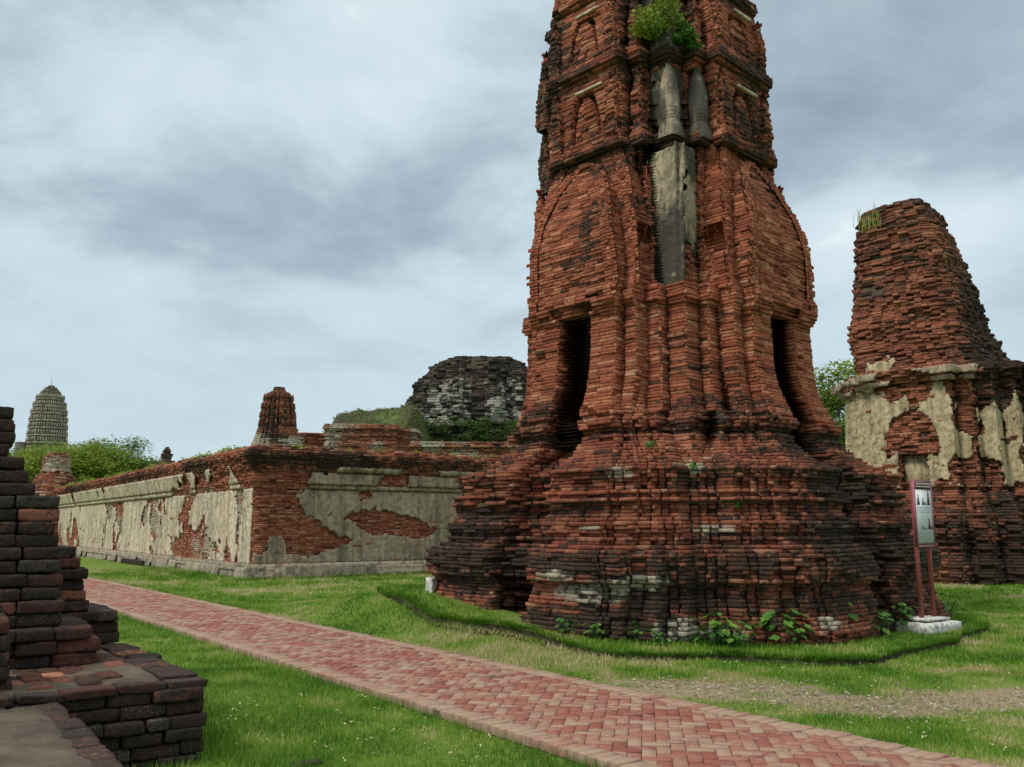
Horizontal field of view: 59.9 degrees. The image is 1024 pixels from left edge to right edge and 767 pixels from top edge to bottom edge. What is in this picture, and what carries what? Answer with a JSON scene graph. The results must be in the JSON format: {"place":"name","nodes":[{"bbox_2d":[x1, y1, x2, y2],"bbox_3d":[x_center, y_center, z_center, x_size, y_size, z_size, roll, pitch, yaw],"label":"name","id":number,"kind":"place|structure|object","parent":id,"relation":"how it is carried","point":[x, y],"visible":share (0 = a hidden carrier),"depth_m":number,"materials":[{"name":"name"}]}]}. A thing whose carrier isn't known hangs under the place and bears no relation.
{"place":"outdoors","nodes":[
{"label":"outdoors","id":0,"kind":"place"},
{"bbox_2d":[409,441,512,457],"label":"brick terrace","id":1,"kind":"structure","parent":0,"point":[498,449],"depth_m":66.29,"materials":[{"name":"grey brick"}]},
{"bbox_2d":[0,0,1023,461],"label":"sky","id":2,"kind":"structure","parent":0,"point":[208,207],"materials":[{"name":"grey"}]},
{"bbox_2d":[82,577,1005,766],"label":"path","id":3,"kind":"structure","parent":0,"point":[613,725],"depth_m":7.86,"materials":[{"name":"brick"}]},
{"bbox_2d":[76,556,1023,766],"bbox_3d":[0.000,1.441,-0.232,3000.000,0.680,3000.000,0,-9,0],"label":"ground","id":4,"kind":"structure","parent":0,"point":[90,563],"depth_m":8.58,"materials":[{"name":"plant"}]},
{"bbox_2d":[14,382,67,478],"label":"distant temple tower","id":5,"kind":"structure","parent":4,"relation":"on","point":[48,417],"depth_m":238.12,"materials":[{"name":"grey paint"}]},
{"bbox_2d":[7,444,90,482],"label":"tree","id":6,"kind":"object","parent":4,"relation":"on","point":[30,466],"visible":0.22,"depth_m":93.34,"materials":[{"name":"green plant"}]},
{"bbox_2d":[32,452,76,534],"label":"brick chedi","id":7,"kind":"structure","parent":4,"relation":"on","point":[54,471],"depth_m":58.95,"materials":[{"name":"red brick"}]},
{"bbox_2d":[22,437,114,478],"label":"tree","id":8,"kind":"object","parent":4,"relation":"on","point":[54,445],"visible":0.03,"depth_m":102.96,"materials":[{"name":"green plant"}]},
{"bbox_2d":[32,436,138,481],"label":"tree","id":9,"kind":"object","parent":4,"relation":"on","point":[97,461],"visible":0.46,"depth_m":96.00,"materials":[{"name":"green plant"}]},
{"bbox_2d":[0,406,207,766],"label":"brick ruin","id":10,"kind":"object","parent":4,"relation":"on","point":[78,688],"visible":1,"depth_m":6.33,"materials":[{"name":"brown brick"}]},
{"bbox_2d":[71,434,154,469],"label":"tree","id":11,"kind":"object","parent":4,"relation":"on","point":[133,447],"visible":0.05,"depth_m":108.42,"materials":[{"name":"green plant"}]},
{"bbox_2d":[120,558,144,565],"bbox_3d":[-16.254,7.720,38.464,0.517,0.251,4.259,6,-11,-35],"label":"stone","id":12,"kind":"object","parent":4,"relation":"on","point":[133,561],"visible":0.71,"depth_m":38.13,"materials":[{"name":"stone"}]},
{"bbox_2d":[91,451,175,475],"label":"tree","id":13,"kind":"object","parent":4,"relation":"on","point":[143,461],"visible":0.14,"depth_m":98.43,"materials":[{"name":"green plant"}]},
{"bbox_2d":[156,447,174,465],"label":"finial stump","id":14,"kind":"object","parent":4,"relation":"on","point":[166,455],"visible":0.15,"depth_m":45.77,"materials":[{"name":"brick"}]},
{"bbox_2d":[251,386,302,448],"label":"brick prang","id":15,"kind":"structure","parent":4,"relation":"on","point":[277,423],"depth_m":61.46,"materials":[{"name":"brown brick"}]},
{"bbox_2d":[54,444,502,579],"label":"boundary wall","id":16,"kind":"structure","parent":4,"relation":"on","point":[265,511],"depth_m":30.18,"materials":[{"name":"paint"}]},
{"bbox_2d":[55,444,497,487],"bbox_3d":[-18.844,4.728,45.213,48.413,0.406,14.745,-7,-11,36],"label":"wall top moss","id":17,"kind":"object","parent":16,"relation":"on","point":[197,456],"depth_m":32.85,"materials":[{"name":"green plant"}]},
{"bbox_2d":[291,758,323,766],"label":"stone","id":18,"kind":"object","parent":4,"relation":"on","point":[314,761],"visible":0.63,"depth_m":6.04,"materials":[{"name":"stone"}]},
{"bbox_2d":[298,432,325,447],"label":"brick terrace","id":19,"kind":"structure","parent":4,"relation":"on","point":[313,439],"depth_m":73.46,"materials":[{"name":"brown brick"}]},
{"bbox_2d":[322,423,400,453],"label":"brick terrace","id":20,"kind":"structure","parent":4,"relation":"on","point":[366,437],"depth_m":70.51,"materials":[{"name":"brown brick"}]},
{"bbox_2d":[397,428,422,451],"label":"brick terrace","id":21,"kind":"structure","parent":4,"relation":"on","point":[407,436],"depth_m":72.57,"materials":[{"name":"brown brick"}]},
{"bbox_2d":[324,356,527,441],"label":"ruined mound","id":22,"kind":"object","parent":4,"relation":"on","point":[476,388],"visible":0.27,"depth_m":83.30,"materials":[{"name":"grey brick"}]},
{"bbox_2d":[322,403,518,441],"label":"creeper cover","id":23,"kind":"object","parent":22,"relation":"on","point":[481,434],"visible":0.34,"depth_m":81.34,"materials":[{"name":"green plant"}]},
{"bbox_2d":[227,658,1020,760],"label":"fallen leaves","id":24,"kind":"object","parent":4,"relation":"on","point":[609,674],"visible":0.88,"depth_m":7.36,"materials":[{"name":"brown plant"}]},
{"bbox_2d":[378,587,986,666],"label":"grass verge","id":25,"kind":"object","parent":4,"relation":"on","point":[515,614],"depth_m":11.80,"materials":[{"name":"grass"},{"name":"green plant"}]},
{"bbox_2d":[425,577,437,592],"bbox_3d":[-1.310,3.302,14.505,0.150,0.279,0.239,-4,-10,21],"label":"stone","id":26,"kind":"object","parent":25,"relation":"on","point":[431,584],"visible":0.83,"depth_m":14.43,"materials":[{"name":"stone"}]},
{"bbox_2d":[553,616,578,635],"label":"weed","id":27,"kind":"object","parent":25,"relation":"on","point":[566,624],"visible":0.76,"depth_m":11.82,"materials":[{"name":"green plant"}]},
{"bbox_2d":[581,623,607,639],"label":"weed","id":28,"kind":"object","parent":25,"relation":"on","point":[596,636],"visible":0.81,"depth_m":11.49,"materials":[{"name":"green plant"}]},
{"bbox_2d":[624,620,655,642],"bbox_3d":[1.706,3.237,11.534,0.489,0.314,0.481,4,-10,-24],"label":"weed","id":29,"kind":"object","parent":25,"relation":"on","point":[640,632],"visible":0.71,"depth_m":11.51,"materials":[{"name":"green plant"}]},
{"bbox_2d":[650,632,673,646],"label":"weed","id":30,"kind":"object","parent":25,"relation":"on","point":[661,638],"visible":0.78,"depth_m":11.17,"materials":[{"name":"green plant"}]},
{"bbox_2d":[688,611,747,646],"bbox_3d":[2.626,3.155,11.390,0.781,0.479,0.766,-4,-10,24],"label":"weed","id":31,"kind":"object","parent":25,"relation":"on","point":[713,623],"visible":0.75,"depth_m":11.27,"materials":[{"name":"green plant"}]},
{"bbox_2d":[712,623,759,647],"bbox_3d":[2.815,3.186,11.173,0.581,0.353,0.530,0,-9,0],"label":"weed","id":32,"kind":"object","parent":25,"relation":"on","point":[730,641],"visible":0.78,"depth_m":11.13,"materials":[{"name":"green plant"}]},
{"bbox_2d":[749,608,809,640],"bbox_3d":[3.404,3.169,11.554,0.785,0.516,0.772,5,-11,-30],"label":"weed","id":33,"kind":"object","parent":25,"relation":"on","point":[767,616],"visible":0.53,"depth_m":11.37,"materials":[{"name":"green plant"}]},
{"bbox_2d":[783,621,815,644],"bbox_3d":[3.699,3.244,11.506,0.525,0.358,0.590,-5,-11,31],"label":"weed","id":34,"kind":"object","parent":25,"relation":"on","point":[798,630],"visible":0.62,"depth_m":11.38,"materials":[{"name":"green plant"}]},
{"bbox_2d":[869,610,894,634],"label":"weed","id":35,"kind":"object","parent":25,"relation":"on","point":[880,617],"visible":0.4,"depth_m":12.11,"materials":[{"name":"green plant"}]},
{"bbox_2d":[895,479,961,634],"bbox_3d":[6.121,2.563,13.219,0.860,2.262,0.562,6,-11,-34],"label":"information sign","id":36,"kind":"object","parent":25,"relation":"on","point":[922,514],"visible":0.95,"depth_m":13.16,"materials":[{"name":"metal"}]},
{"bbox_2d":[938,593,969,612],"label":"weed","id":37,"kind":"object","parent":25,"relation":"on","point":[947,608],"visible":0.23,"depth_m":14.97,"materials":[{"name":"green plant"}]},
{"bbox_2d":[425,0,951,646],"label":"brick tower","id":38,"kind":"structure","parent":4,"relation":"on","point":[673,308],"depth_m":14.01,"materials":[{"name":"brick"}]},
{"bbox_2d":[573,22,597,60],"bbox_3d":[1.622,-5.938,16.140,1.049,0.932,1.037,0,-9,0],"label":"false door","id":39,"kind":"structure","parent":38,"relation":"in","point":[586,41],"depth_m":15.85,"materials":[{"name":"red brick"}]},
{"bbox_2d":[576,98,600,146],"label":"false door","id":40,"kind":"structure","parent":38,"relation":"in","point":[589,122],"depth_m":15.58,"materials":[{"name":"red brick"}]},
{"bbox_2d":[644,440,655,448],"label":"fern","id":41,"kind":"object","parent":38,"relation":"on","point":[648,445],"visible":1,"depth_m":12.63,"materials":[{"name":"green plant"}]},
{"bbox_2d":[627,0,685,40],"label":"shrub","id":42,"kind":"object","parent":38,"relation":"on","point":[649,23],"visible":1,"depth_m":14.86,"materials":[{"name":"green plant"}]},
{"bbox_2d":[671,21,703,52],"bbox_3d":[2.915,-5.844,15.019,0.544,0.530,0.575,-7,-11,36],"label":"shrub","id":43,"kind":"object","parent":38,"relation":"on","point":[684,34],"visible":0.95,"depth_m":14.96,"materials":[{"name":"green plant"}]},
{"bbox_2d":[689,461,696,468],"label":"fern","id":44,"kind":"object","parent":38,"relation":"on","point":[693,465],"visible":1,"depth_m":12.42,"materials":[{"name":"green plant"}]},
{"bbox_2d":[728,19,746,56],"bbox_3d":[3.694,-5.955,16.073,1.031,0.930,1.046,0,-9,0],"label":"false door","id":45,"kind":"structure","parent":38,"relation":"in","point":[736,40],"depth_m":15.74,"materials":[{"name":"red brick"}]},
{"bbox_2d":[735,500,741,509],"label":"fern","id":46,"kind":"object","parent":38,"relation":"on","point":[737,504],"visible":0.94,"depth_m":12.14,"materials":[{"name":"green plant"}]},
{"bbox_2d":[732,95,752,140],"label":"false door","id":47,"kind":"structure","parent":38,"relation":"in","point":[742,126],"depth_m":15.51,"materials":[{"name":"red brick"}]},
{"bbox_2d":[848,603,867,620],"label":"weed","id":48,"kind":"object","parent":38,"relation":"on","point":[853,616],"visible":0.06,"depth_m":11.89,"materials":[{"name":"green plant"}]},
{"bbox_2d":[888,602,917,624],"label":"weed","id":49,"kind":"object","parent":38,"relation":"on","point":[904,612],"visible":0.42,"depth_m":12.96,"materials":[{"name":"green plant"}]},
{"bbox_2d":[581,671,1023,729],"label":"gravel","id":50,"kind":"structure","parent":4,"relation":"on","point":[934,704],"depth_m":8.37,"materials":[{"name":"beige gravel"}]},
{"bbox_2d":[813,358,857,441],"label":"tree","id":51,"kind":"object","parent":4,"relation":"on","point":[828,400],"visible":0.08,"depth_m":61.97,"materials":[{"name":"green plant"}]},
{"bbox_2d":[830,413,845,448],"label":"tree","id":52,"kind":"object","parent":4,"relation":"on","point":[842,424],"visible":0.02,"depth_m":51.39,"materials":[{"name":"green plant"}]},
{"bbox_2d":[830,198,1023,584],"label":"ruined tower","id":53,"kind":"structure","parent":4,"relation":"on","point":[933,391],"depth_m":27.32,"materials":[{"name":"brick"}]},
{"bbox_2d":[853,201,880,231],"bbox_3d":[11.504,-5.397,28.738,0.775,0.977,0.820,-7,-11,35],"label":"grass tuft","id":54,"kind":"object","parent":53,"relation":"on","point":[866,222],"visible":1,"depth_m":28.65,"materials":[{"name":"green plant"}]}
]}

